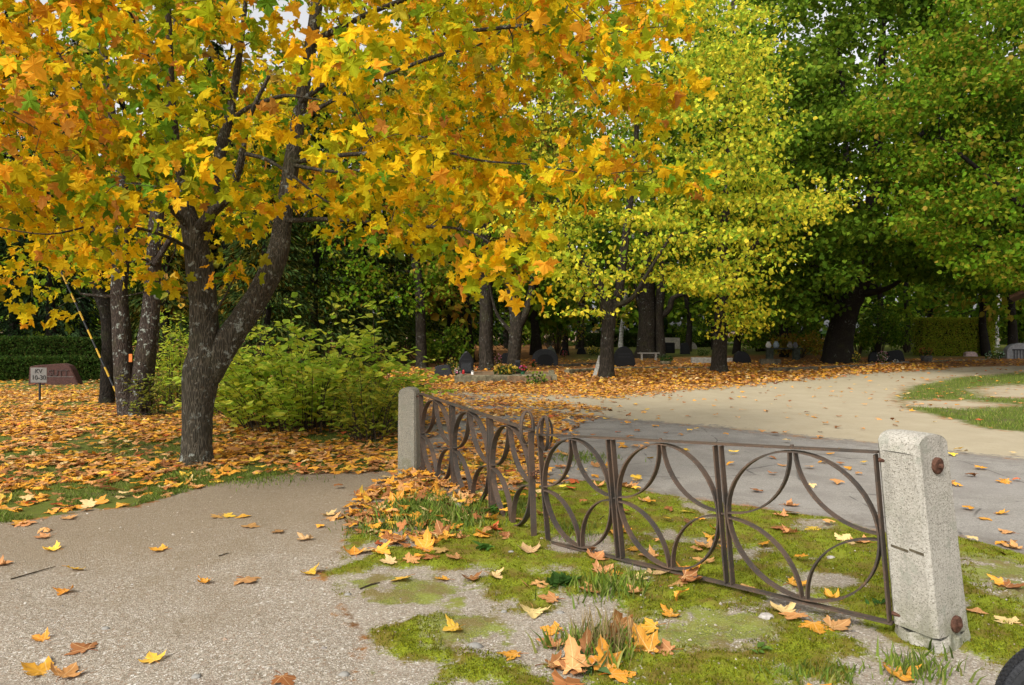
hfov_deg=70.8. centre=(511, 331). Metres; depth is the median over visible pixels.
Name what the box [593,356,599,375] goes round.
plank
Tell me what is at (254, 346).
leafy shrub
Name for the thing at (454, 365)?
leafy plant
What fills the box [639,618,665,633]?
fallen leaf
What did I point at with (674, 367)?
kerb stone
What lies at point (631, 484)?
fallen leaf
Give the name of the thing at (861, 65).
background tree
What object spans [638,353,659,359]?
bench
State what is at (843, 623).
fallen leaf
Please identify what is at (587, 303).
bush
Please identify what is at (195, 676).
pebble
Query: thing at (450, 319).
spruce tree
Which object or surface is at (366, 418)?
leafy shrub
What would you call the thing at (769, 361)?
kerb stone
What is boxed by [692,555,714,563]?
fallen leaf
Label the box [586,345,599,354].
flower bunch
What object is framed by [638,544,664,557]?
fallen leaf
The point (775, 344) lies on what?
vase
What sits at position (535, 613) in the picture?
fallen leaf
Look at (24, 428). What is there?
leaf litter
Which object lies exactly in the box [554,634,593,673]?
fallen leaf
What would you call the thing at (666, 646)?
fallen leaf
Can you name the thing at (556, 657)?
fallen leaf
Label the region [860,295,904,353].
bush
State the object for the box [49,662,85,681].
fallen leaf
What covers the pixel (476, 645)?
pebble
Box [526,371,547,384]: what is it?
leafy plant
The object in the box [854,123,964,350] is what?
background tree
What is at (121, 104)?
background tree
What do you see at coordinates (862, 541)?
fallen leaf
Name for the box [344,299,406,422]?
leafy shrub
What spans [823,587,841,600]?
fallen leaf
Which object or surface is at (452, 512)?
grass
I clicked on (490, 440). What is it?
iron gate
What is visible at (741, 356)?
headstone
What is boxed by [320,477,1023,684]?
moss
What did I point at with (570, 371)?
kerb stone
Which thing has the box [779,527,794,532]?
fallen leaf
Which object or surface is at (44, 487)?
fallen leaf
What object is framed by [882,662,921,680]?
fallen leaf
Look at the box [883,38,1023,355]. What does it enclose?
background tree
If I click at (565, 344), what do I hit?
background tree
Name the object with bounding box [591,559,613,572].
fallen leaf
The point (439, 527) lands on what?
fallen leaf
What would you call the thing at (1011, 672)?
wheel
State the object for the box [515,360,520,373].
stone post
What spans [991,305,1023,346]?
bush
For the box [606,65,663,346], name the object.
birch tree
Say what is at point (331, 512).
fallen leaf
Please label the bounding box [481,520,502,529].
fallen leaf
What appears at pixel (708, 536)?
fallen leaf
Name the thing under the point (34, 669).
fallen leaf
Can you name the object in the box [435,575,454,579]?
fallen leaf
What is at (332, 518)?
fallen leaf
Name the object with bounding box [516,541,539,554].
fallen leaf
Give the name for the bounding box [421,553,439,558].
fallen leaf
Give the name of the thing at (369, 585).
twig
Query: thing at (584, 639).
fallen leaf
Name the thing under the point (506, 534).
fallen leaf
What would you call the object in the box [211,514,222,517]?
fallen leaf
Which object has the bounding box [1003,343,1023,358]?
headstone
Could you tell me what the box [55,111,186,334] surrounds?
background tree
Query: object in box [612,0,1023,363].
old linden tree
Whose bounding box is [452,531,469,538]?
fallen leaf
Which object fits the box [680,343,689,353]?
headstone
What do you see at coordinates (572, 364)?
kerb stone
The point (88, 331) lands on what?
guy wire
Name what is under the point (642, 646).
fallen leaf
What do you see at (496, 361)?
flower bunch
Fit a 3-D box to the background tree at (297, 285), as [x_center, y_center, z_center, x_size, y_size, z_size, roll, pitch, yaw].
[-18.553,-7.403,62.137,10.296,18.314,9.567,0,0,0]
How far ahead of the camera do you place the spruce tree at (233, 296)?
30.63 m
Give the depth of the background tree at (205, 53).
32.85 m
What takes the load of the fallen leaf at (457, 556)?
on the ground at (370, 613)
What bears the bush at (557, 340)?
on the ground at (370, 613)
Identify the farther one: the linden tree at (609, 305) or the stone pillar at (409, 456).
the linden tree at (609, 305)
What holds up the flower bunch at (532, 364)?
on the ground at (370, 613)
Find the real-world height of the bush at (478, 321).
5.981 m
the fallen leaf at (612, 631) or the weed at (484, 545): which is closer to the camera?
the fallen leaf at (612, 631)
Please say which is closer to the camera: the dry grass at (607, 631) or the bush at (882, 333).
the dry grass at (607, 631)
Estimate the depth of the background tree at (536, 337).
43.68 m
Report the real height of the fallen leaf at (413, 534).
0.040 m
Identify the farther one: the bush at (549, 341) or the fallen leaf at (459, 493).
the bush at (549, 341)
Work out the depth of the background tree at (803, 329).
53.72 m
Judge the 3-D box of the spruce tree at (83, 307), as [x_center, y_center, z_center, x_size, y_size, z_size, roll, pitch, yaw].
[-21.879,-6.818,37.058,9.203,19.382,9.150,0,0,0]
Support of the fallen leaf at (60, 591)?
on the gravel path at (282, 597)
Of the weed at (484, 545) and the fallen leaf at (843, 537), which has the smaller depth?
the weed at (484, 545)
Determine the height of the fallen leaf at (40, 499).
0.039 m
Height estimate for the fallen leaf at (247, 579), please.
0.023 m
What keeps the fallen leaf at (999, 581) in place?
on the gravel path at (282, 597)
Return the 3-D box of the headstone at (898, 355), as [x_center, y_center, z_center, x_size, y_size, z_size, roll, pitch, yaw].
[20.828,1.345,39.079,0.955,0.667,0.250,0,0,0]
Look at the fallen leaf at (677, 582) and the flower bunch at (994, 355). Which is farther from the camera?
the flower bunch at (994, 355)
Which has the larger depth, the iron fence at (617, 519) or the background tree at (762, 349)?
the background tree at (762, 349)
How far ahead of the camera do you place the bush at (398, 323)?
35.73 m
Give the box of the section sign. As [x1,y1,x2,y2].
[31,368,46,401]
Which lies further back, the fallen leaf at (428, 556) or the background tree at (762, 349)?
the background tree at (762, 349)
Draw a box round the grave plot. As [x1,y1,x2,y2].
[454,370,556,382]
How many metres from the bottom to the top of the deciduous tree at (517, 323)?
9.781 m
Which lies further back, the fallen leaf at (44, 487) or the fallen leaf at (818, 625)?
the fallen leaf at (44, 487)
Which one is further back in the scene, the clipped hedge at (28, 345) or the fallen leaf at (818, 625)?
the clipped hedge at (28, 345)
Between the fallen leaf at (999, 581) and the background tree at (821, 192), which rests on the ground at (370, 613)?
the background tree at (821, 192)
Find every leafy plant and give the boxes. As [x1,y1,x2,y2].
[447,358,458,372]
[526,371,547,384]
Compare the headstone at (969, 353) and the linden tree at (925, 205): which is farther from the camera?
the headstone at (969, 353)
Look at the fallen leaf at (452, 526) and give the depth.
5.92 m
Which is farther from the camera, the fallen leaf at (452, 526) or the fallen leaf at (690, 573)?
the fallen leaf at (452, 526)
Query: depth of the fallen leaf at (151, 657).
3.60 m
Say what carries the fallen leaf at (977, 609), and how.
on the ground at (370, 613)
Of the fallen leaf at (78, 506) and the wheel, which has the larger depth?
the fallen leaf at (78, 506)
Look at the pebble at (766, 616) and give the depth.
4.10 m
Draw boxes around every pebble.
[191,674,200,678]
[338,671,349,676]
[467,642,483,648]
[758,612,773,619]
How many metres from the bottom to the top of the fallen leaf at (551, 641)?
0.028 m
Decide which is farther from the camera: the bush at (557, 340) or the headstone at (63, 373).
the bush at (557, 340)
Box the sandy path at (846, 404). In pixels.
[454,366,1023,457]
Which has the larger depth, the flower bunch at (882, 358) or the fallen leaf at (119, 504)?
the flower bunch at (882, 358)
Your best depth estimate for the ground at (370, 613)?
4.86 m
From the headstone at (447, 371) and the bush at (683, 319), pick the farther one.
the bush at (683, 319)
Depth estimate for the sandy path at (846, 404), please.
15.45 m
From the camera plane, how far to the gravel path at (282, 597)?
4.49 m
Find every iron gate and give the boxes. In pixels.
[417,393,536,536]
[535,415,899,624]
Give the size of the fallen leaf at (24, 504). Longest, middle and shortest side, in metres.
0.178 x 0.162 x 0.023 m
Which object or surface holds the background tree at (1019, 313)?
on the ground at (370, 613)
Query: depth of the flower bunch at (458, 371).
23.88 m
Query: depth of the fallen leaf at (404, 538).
5.59 m
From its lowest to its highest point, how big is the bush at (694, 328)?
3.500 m
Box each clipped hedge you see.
[0,334,101,356]
[0,354,100,380]
[580,332,710,346]
[909,317,996,355]
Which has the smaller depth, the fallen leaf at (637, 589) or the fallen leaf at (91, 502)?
the fallen leaf at (637, 589)
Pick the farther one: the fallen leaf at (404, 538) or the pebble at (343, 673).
the fallen leaf at (404, 538)
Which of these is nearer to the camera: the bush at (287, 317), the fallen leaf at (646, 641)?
the fallen leaf at (646, 641)
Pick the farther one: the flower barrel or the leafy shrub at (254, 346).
the flower barrel
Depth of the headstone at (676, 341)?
67.44 m
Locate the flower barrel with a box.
[919,347,933,361]
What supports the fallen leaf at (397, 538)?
on the ground at (370, 613)
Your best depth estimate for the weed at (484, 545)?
5.39 m
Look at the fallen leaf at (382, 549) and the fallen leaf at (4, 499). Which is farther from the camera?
the fallen leaf at (4, 499)
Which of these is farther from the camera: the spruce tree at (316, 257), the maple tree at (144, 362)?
the spruce tree at (316, 257)
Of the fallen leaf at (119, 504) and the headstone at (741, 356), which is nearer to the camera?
the fallen leaf at (119, 504)
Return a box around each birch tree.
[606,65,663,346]
[995,294,999,346]
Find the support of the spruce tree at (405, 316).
on the ground at (370, 613)
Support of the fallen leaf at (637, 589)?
on the ground at (370, 613)
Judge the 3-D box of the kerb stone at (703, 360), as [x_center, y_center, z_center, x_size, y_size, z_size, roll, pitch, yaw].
[9.657,1.519,36.519,1.124,0.392,0.271,0,0,0]
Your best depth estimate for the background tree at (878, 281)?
48.35 m
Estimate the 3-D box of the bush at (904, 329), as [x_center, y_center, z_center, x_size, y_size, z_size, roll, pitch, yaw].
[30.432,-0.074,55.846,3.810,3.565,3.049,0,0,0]
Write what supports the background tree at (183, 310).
on the ground at (370, 613)
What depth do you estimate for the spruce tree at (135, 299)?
32.23 m
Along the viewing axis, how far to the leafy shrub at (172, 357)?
15.62 m
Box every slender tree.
[548,51,629,347]
[553,74,613,348]
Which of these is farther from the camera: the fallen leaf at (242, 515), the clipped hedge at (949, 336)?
the clipped hedge at (949, 336)
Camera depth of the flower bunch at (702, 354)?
48.35 m
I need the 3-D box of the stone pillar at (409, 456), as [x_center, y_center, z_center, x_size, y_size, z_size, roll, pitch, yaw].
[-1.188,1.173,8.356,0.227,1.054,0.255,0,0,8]
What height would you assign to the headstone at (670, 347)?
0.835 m
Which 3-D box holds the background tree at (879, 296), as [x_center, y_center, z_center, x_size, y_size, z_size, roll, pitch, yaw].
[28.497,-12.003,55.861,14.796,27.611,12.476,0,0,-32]
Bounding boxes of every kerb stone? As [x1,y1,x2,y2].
[559,362,596,366]
[564,368,598,373]
[615,366,709,368]
[691,357,710,363]
[759,359,780,363]
[768,366,817,371]
[821,364,866,368]
[867,361,908,365]
[931,358,988,361]
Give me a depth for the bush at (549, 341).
65.27 m
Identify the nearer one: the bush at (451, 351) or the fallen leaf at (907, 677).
the fallen leaf at (907, 677)
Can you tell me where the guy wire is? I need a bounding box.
[3,144,114,390]
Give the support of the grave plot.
on the ground at (370, 613)
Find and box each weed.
[472,540,494,549]
[481,504,498,512]
[539,572,559,588]
[551,570,582,586]
[571,650,610,674]
[751,642,771,652]
[865,597,884,604]
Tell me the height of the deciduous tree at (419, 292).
15.772 m
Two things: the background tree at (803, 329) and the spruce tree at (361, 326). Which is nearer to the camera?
the spruce tree at (361, 326)
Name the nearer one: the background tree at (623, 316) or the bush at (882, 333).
the bush at (882, 333)
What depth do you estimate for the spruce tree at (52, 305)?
30.21 m
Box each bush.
[256,284,306,346]
[269,297,373,357]
[308,270,407,356]
[377,301,428,363]
[425,270,476,342]
[426,324,474,365]
[455,294,506,349]
[522,299,579,348]
[538,288,587,353]
[584,289,617,332]
[668,311,710,331]
[670,315,710,344]
[740,316,827,351]
[742,328,772,351]
[768,330,824,357]
[853,320,878,355]
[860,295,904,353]
[884,307,925,352]
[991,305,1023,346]
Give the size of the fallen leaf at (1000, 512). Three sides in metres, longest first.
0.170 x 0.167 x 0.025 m
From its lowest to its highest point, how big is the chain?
0.077 m
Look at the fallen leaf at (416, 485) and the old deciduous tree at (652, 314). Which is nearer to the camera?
the fallen leaf at (416, 485)
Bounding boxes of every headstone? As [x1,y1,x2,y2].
[28,363,82,384]
[434,365,452,376]
[459,351,473,373]
[501,353,507,363]
[532,349,557,365]
[560,348,569,354]
[577,348,585,353]
[614,346,635,366]
[665,338,679,348]
[665,342,674,352]
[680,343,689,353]
[733,351,750,362]
[868,352,880,361]
[886,350,904,361]
[963,352,977,355]
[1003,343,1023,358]
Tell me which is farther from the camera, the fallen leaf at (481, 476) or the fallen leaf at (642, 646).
the fallen leaf at (481, 476)
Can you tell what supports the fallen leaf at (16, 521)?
on the gravel path at (282, 597)
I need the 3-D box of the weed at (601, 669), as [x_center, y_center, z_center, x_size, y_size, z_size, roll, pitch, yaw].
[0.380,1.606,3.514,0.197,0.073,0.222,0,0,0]
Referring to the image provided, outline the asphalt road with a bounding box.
[426,392,1023,552]
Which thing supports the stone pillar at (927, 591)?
on the ground at (370, 613)
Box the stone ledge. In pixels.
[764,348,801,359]
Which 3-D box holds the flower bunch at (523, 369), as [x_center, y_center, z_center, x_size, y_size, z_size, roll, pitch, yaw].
[0.347,1.277,23.910,0.278,0.355,0.308,0,0,36]
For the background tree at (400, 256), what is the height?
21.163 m
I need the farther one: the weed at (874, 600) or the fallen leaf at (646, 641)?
the weed at (874, 600)
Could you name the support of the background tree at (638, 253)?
on the ground at (370, 613)
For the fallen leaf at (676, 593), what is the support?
on the ground at (370, 613)
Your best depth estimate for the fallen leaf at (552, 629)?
3.97 m
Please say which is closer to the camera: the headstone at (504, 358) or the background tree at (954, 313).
the headstone at (504, 358)
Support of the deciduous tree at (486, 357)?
on the ground at (370, 613)
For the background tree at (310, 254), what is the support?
on the ground at (370, 613)
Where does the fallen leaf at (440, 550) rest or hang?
on the ground at (370, 613)
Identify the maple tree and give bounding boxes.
[0,0,351,417]
[0,0,721,466]
[0,34,189,403]
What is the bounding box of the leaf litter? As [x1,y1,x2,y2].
[0,358,1023,684]
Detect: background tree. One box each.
[0,120,75,335]
[11,4,216,339]
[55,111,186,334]
[134,0,313,362]
[170,110,196,322]
[185,111,320,348]
[240,0,460,364]
[252,181,335,347]
[290,116,410,356]
[365,0,578,362]
[409,117,509,342]
[451,1,650,353]
[460,145,545,347]
[467,130,595,354]
[511,122,631,349]
[546,110,645,331]
[609,159,698,320]
[630,135,753,351]
[656,211,755,349]
[662,122,818,353]
[696,0,911,356]
[708,210,788,350]
[730,53,857,351]
[750,198,848,352]
[759,0,913,296]
[811,5,962,352]
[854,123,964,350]
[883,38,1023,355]
[886,245,977,317]
[928,0,1023,344]
[928,173,1020,323]
[970,171,1023,338]
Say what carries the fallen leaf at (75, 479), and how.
on the leaf litter
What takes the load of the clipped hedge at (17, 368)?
on the ground at (370, 613)
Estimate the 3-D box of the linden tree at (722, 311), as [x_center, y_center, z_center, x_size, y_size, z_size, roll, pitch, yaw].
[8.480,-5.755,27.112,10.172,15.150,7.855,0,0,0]
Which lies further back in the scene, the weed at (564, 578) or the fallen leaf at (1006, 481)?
the fallen leaf at (1006, 481)
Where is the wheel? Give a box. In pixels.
[995,648,1023,684]
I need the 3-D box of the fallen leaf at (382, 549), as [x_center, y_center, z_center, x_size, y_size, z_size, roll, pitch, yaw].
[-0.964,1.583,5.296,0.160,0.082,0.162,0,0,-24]
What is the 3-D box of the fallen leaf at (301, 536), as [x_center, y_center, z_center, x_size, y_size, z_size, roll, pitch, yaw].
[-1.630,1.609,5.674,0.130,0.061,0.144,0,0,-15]
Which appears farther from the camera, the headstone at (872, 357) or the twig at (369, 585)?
the headstone at (872, 357)
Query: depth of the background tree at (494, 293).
51.17 m
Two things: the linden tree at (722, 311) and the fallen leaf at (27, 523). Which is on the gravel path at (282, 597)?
the fallen leaf at (27, 523)
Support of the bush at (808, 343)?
on the ground at (370, 613)
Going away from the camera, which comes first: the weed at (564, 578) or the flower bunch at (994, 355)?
the weed at (564, 578)
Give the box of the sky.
[0,0,1020,331]
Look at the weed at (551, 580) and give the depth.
4.69 m
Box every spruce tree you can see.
[0,10,100,336]
[0,38,171,361]
[0,54,135,353]
[0,109,62,335]
[95,117,232,367]
[132,41,292,366]
[216,121,331,366]
[238,83,385,366]
[295,102,435,366]
[322,83,452,362]
[374,211,477,351]
[386,106,508,360]
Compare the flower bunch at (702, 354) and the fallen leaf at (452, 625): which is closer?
the fallen leaf at (452, 625)
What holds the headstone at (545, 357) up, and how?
on the ground at (370, 613)
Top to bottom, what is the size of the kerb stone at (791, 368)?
0.244 m
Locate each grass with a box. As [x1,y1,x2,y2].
[0,372,1023,684]
[549,599,675,670]
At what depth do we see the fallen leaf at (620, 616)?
3.99 m
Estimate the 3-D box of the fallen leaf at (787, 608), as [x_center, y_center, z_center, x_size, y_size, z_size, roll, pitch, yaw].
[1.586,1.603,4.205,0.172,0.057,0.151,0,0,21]
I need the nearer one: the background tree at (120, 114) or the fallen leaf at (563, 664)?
the fallen leaf at (563, 664)
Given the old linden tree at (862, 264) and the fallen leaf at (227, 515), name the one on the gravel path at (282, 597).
the fallen leaf at (227, 515)
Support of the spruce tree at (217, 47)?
on the ground at (370, 613)
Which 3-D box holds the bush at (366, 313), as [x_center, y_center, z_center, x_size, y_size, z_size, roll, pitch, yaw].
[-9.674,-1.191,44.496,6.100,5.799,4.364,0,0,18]
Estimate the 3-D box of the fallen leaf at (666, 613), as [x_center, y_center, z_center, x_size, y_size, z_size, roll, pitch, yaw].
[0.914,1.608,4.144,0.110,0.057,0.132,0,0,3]
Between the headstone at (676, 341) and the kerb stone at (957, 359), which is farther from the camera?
the headstone at (676, 341)
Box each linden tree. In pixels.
[466,0,840,378]
[602,0,879,372]
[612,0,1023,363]
[833,0,1023,292]
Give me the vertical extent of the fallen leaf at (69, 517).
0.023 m
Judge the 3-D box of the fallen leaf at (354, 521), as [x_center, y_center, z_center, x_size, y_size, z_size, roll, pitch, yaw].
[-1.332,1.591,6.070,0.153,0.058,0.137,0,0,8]
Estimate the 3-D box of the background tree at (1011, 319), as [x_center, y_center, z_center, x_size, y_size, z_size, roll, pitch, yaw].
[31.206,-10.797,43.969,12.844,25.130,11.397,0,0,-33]
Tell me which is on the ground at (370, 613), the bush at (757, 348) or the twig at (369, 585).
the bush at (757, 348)
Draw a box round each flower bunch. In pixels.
[454,366,461,374]
[493,364,518,374]
[494,353,501,364]
[518,365,527,373]
[529,359,537,366]
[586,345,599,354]
[658,355,673,364]
[696,348,709,355]
[851,351,860,362]
[876,351,888,362]
[985,350,1004,359]
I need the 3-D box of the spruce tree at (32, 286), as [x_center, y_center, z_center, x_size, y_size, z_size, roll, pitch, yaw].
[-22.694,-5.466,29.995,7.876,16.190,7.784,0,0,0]
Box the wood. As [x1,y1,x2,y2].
[0,197,1023,345]
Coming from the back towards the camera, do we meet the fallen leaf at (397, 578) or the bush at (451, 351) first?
the bush at (451, 351)
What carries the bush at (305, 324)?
on the ground at (370, 613)
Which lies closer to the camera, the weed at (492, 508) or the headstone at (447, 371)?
the weed at (492, 508)
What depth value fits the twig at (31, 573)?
4.91 m
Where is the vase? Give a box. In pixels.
[773,341,778,347]
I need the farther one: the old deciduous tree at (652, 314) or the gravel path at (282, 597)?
the old deciduous tree at (652, 314)
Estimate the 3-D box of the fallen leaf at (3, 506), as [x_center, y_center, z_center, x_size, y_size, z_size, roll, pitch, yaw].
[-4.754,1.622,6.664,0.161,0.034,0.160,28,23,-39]
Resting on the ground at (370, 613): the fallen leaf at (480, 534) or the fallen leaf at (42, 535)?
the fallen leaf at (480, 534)
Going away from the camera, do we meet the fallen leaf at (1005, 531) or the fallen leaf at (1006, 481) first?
the fallen leaf at (1005, 531)
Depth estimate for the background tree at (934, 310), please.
71.36 m
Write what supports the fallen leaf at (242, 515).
on the gravel path at (282, 597)
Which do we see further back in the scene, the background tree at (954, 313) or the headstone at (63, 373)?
the background tree at (954, 313)
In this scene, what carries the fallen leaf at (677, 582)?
on the ground at (370, 613)
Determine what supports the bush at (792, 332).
on the ground at (370, 613)
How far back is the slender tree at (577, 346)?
67.32 m
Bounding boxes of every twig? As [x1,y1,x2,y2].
[11,566,55,578]
[359,582,379,588]
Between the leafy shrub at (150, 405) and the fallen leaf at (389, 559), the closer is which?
the fallen leaf at (389, 559)
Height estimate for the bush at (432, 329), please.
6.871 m
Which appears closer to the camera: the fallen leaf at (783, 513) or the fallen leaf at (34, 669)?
the fallen leaf at (34, 669)
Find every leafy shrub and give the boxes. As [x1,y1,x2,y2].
[115,370,180,416]
[132,309,188,407]
[160,323,456,433]
[167,340,271,411]
[226,292,381,430]
[318,362,415,442]
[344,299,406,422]
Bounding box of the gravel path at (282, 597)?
[0,469,1023,684]
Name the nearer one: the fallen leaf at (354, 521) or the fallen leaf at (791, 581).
the fallen leaf at (791, 581)
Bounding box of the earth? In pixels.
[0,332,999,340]
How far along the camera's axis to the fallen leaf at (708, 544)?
5.40 m
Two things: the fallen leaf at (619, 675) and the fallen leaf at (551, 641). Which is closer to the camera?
the fallen leaf at (619, 675)
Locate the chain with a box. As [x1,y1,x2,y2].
[530,470,539,477]
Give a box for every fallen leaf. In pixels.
[0,492,11,503]
[0,501,8,508]
[0,555,12,564]
[7,519,30,524]
[14,520,35,526]
[16,499,34,505]
[20,655,56,675]
[31,627,49,641]
[34,532,51,537]
[36,484,53,489]
[36,498,50,502]
[42,541,60,550]
[44,508,58,513]
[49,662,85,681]
[53,585,73,595]
[61,514,77,518]
[63,642,97,655]
[66,475,81,481]
[69,504,81,508]
[79,496,98,508]
[95,495,108,503]
[115,502,128,507]
[138,649,166,662]
[149,543,171,550]
[197,576,212,582]
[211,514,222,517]
[222,512,235,516]
[234,576,259,584]
[235,514,250,517]
[241,522,259,527]
[271,670,295,684]
[297,532,312,539]
[300,563,318,573]
[322,508,336,514]
[323,511,340,520]
[343,545,365,556]
[344,516,363,523]
[359,485,372,492]
[368,539,390,553]
[380,554,399,563]
[388,490,403,502]
[388,533,406,541]
[388,534,408,544]
[391,574,413,580]
[401,552,421,562]
[404,532,420,536]
[412,482,422,492]
[413,526,434,548]
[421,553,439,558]
[431,519,449,535]
[432,547,450,552]
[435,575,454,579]
[440,529,455,537]
[443,614,464,630]
[446,523,463,528]
[446,552,464,558]
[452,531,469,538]
[457,491,468,499]
[462,571,481,579]
[473,531,488,536]
[477,473,485,479]
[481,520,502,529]
[484,567,503,578]
[485,512,498,519]
[497,650,520,660]
[499,531,511,536]
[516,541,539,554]
[519,602,550,617]
[530,579,549,587]
[535,650,561,667]
[536,636,565,646]
[537,591,562,602]
[540,621,567,635]
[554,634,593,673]
[559,658,596,674]
[579,582,606,592]
[579,626,594,655]
[586,548,609,560]
[589,634,621,669]
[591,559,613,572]
[598,667,635,682]
[602,621,617,640]
[611,609,632,628]
[621,617,642,641]
[622,482,637,487]
[625,641,644,648]
[626,544,637,550]
[626,583,642,592]
[630,623,659,655]
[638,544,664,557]
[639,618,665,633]
[646,568,667,576]
[654,638,675,655]
[660,579,688,586]
[660,603,679,616]
[673,566,702,581]
[674,588,688,600]
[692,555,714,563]
[695,538,719,548]
[703,532,714,541]
[769,601,795,613]
[771,525,791,530]
[772,508,791,516]
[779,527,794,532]
[779,609,807,618]
[783,498,798,505]
[783,576,806,585]
[799,616,833,633]
[804,526,821,529]
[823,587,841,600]
[823,615,852,629]
[834,533,851,540]
[850,534,874,542]
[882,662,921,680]
[967,607,988,613]
[987,574,1008,585]
[994,615,1021,624]
[996,478,1014,483]
[996,509,1009,513]
[996,580,1023,587]
[998,528,1017,533]
[1000,539,1022,548]
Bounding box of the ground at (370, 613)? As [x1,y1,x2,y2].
[0,341,1023,684]
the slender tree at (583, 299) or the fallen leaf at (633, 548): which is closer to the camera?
the fallen leaf at (633, 548)
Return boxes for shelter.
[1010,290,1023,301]
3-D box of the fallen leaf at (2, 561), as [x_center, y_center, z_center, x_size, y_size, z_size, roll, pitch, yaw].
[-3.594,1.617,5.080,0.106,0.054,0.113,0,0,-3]
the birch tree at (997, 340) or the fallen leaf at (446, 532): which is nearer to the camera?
the fallen leaf at (446, 532)
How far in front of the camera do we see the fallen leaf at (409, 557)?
5.14 m
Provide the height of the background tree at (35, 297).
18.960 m
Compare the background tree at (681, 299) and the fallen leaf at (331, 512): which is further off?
the background tree at (681, 299)
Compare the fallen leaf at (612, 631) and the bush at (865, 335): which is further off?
the bush at (865, 335)
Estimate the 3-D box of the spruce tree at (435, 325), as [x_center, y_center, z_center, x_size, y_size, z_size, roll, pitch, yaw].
[-6.500,-5.427,39.060,7.931,16.175,7.943,0,0,0]
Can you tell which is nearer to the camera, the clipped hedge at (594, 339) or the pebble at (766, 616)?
the pebble at (766, 616)
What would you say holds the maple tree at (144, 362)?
on the ground at (370, 613)
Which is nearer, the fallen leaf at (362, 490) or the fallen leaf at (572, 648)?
the fallen leaf at (572, 648)
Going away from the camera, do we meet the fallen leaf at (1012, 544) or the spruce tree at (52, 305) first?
the fallen leaf at (1012, 544)
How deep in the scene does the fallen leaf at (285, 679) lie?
3.36 m
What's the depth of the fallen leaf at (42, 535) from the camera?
5.77 m
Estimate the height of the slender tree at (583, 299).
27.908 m
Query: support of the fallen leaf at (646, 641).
on the ground at (370, 613)
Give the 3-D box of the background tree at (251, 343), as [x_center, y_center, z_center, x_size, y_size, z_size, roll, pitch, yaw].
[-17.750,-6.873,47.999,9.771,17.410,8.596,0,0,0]
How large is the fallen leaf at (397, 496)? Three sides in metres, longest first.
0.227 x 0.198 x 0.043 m
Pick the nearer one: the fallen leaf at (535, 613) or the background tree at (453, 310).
the fallen leaf at (535, 613)
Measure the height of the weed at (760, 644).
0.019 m
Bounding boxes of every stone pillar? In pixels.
[398,387,420,473]
[878,429,970,653]
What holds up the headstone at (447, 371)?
on the ground at (370, 613)
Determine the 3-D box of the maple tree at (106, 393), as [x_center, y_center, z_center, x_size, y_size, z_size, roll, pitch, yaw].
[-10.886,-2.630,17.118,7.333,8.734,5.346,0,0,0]
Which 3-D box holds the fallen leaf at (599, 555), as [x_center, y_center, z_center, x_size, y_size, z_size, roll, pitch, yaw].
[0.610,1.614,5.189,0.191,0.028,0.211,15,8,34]
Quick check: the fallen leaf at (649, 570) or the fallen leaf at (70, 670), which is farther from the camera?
the fallen leaf at (649, 570)
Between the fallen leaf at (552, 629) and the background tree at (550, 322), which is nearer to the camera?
the fallen leaf at (552, 629)
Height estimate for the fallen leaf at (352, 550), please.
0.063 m
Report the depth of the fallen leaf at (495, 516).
6.08 m
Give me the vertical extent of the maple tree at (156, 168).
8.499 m
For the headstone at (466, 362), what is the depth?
24.42 m
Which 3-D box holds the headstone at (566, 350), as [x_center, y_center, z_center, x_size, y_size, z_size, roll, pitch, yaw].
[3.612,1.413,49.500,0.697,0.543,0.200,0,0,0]
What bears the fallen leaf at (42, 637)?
on the gravel path at (282, 597)
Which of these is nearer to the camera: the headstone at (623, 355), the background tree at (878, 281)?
the headstone at (623, 355)
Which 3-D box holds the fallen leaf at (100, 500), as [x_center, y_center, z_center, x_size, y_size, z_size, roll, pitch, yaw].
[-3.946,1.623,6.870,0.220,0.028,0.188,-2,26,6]
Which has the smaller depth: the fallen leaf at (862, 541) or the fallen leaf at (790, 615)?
the fallen leaf at (790, 615)
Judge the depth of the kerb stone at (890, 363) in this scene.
36.39 m
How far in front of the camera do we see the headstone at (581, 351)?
51.70 m
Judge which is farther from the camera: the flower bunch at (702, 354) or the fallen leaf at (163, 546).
the flower bunch at (702, 354)
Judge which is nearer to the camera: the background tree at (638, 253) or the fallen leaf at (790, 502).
the fallen leaf at (790, 502)
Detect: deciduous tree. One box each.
[275,28,509,367]
[362,0,599,369]
[460,143,604,370]
[513,0,794,357]
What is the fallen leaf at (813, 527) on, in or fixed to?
on the ground at (370, 613)
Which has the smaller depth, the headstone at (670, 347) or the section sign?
the section sign
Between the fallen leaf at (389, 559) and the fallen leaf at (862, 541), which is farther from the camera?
the fallen leaf at (862, 541)
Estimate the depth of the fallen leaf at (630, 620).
3.83 m
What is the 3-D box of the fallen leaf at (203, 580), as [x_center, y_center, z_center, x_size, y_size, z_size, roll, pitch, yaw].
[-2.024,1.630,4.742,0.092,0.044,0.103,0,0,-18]
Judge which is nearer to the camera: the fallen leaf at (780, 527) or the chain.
the chain
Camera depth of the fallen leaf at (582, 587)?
4.55 m
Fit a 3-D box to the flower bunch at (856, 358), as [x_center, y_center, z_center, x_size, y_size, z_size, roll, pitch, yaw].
[17.187,1.367,35.930,0.441,0.776,0.423,0,0,36]
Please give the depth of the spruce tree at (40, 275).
33.95 m
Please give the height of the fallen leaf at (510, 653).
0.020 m

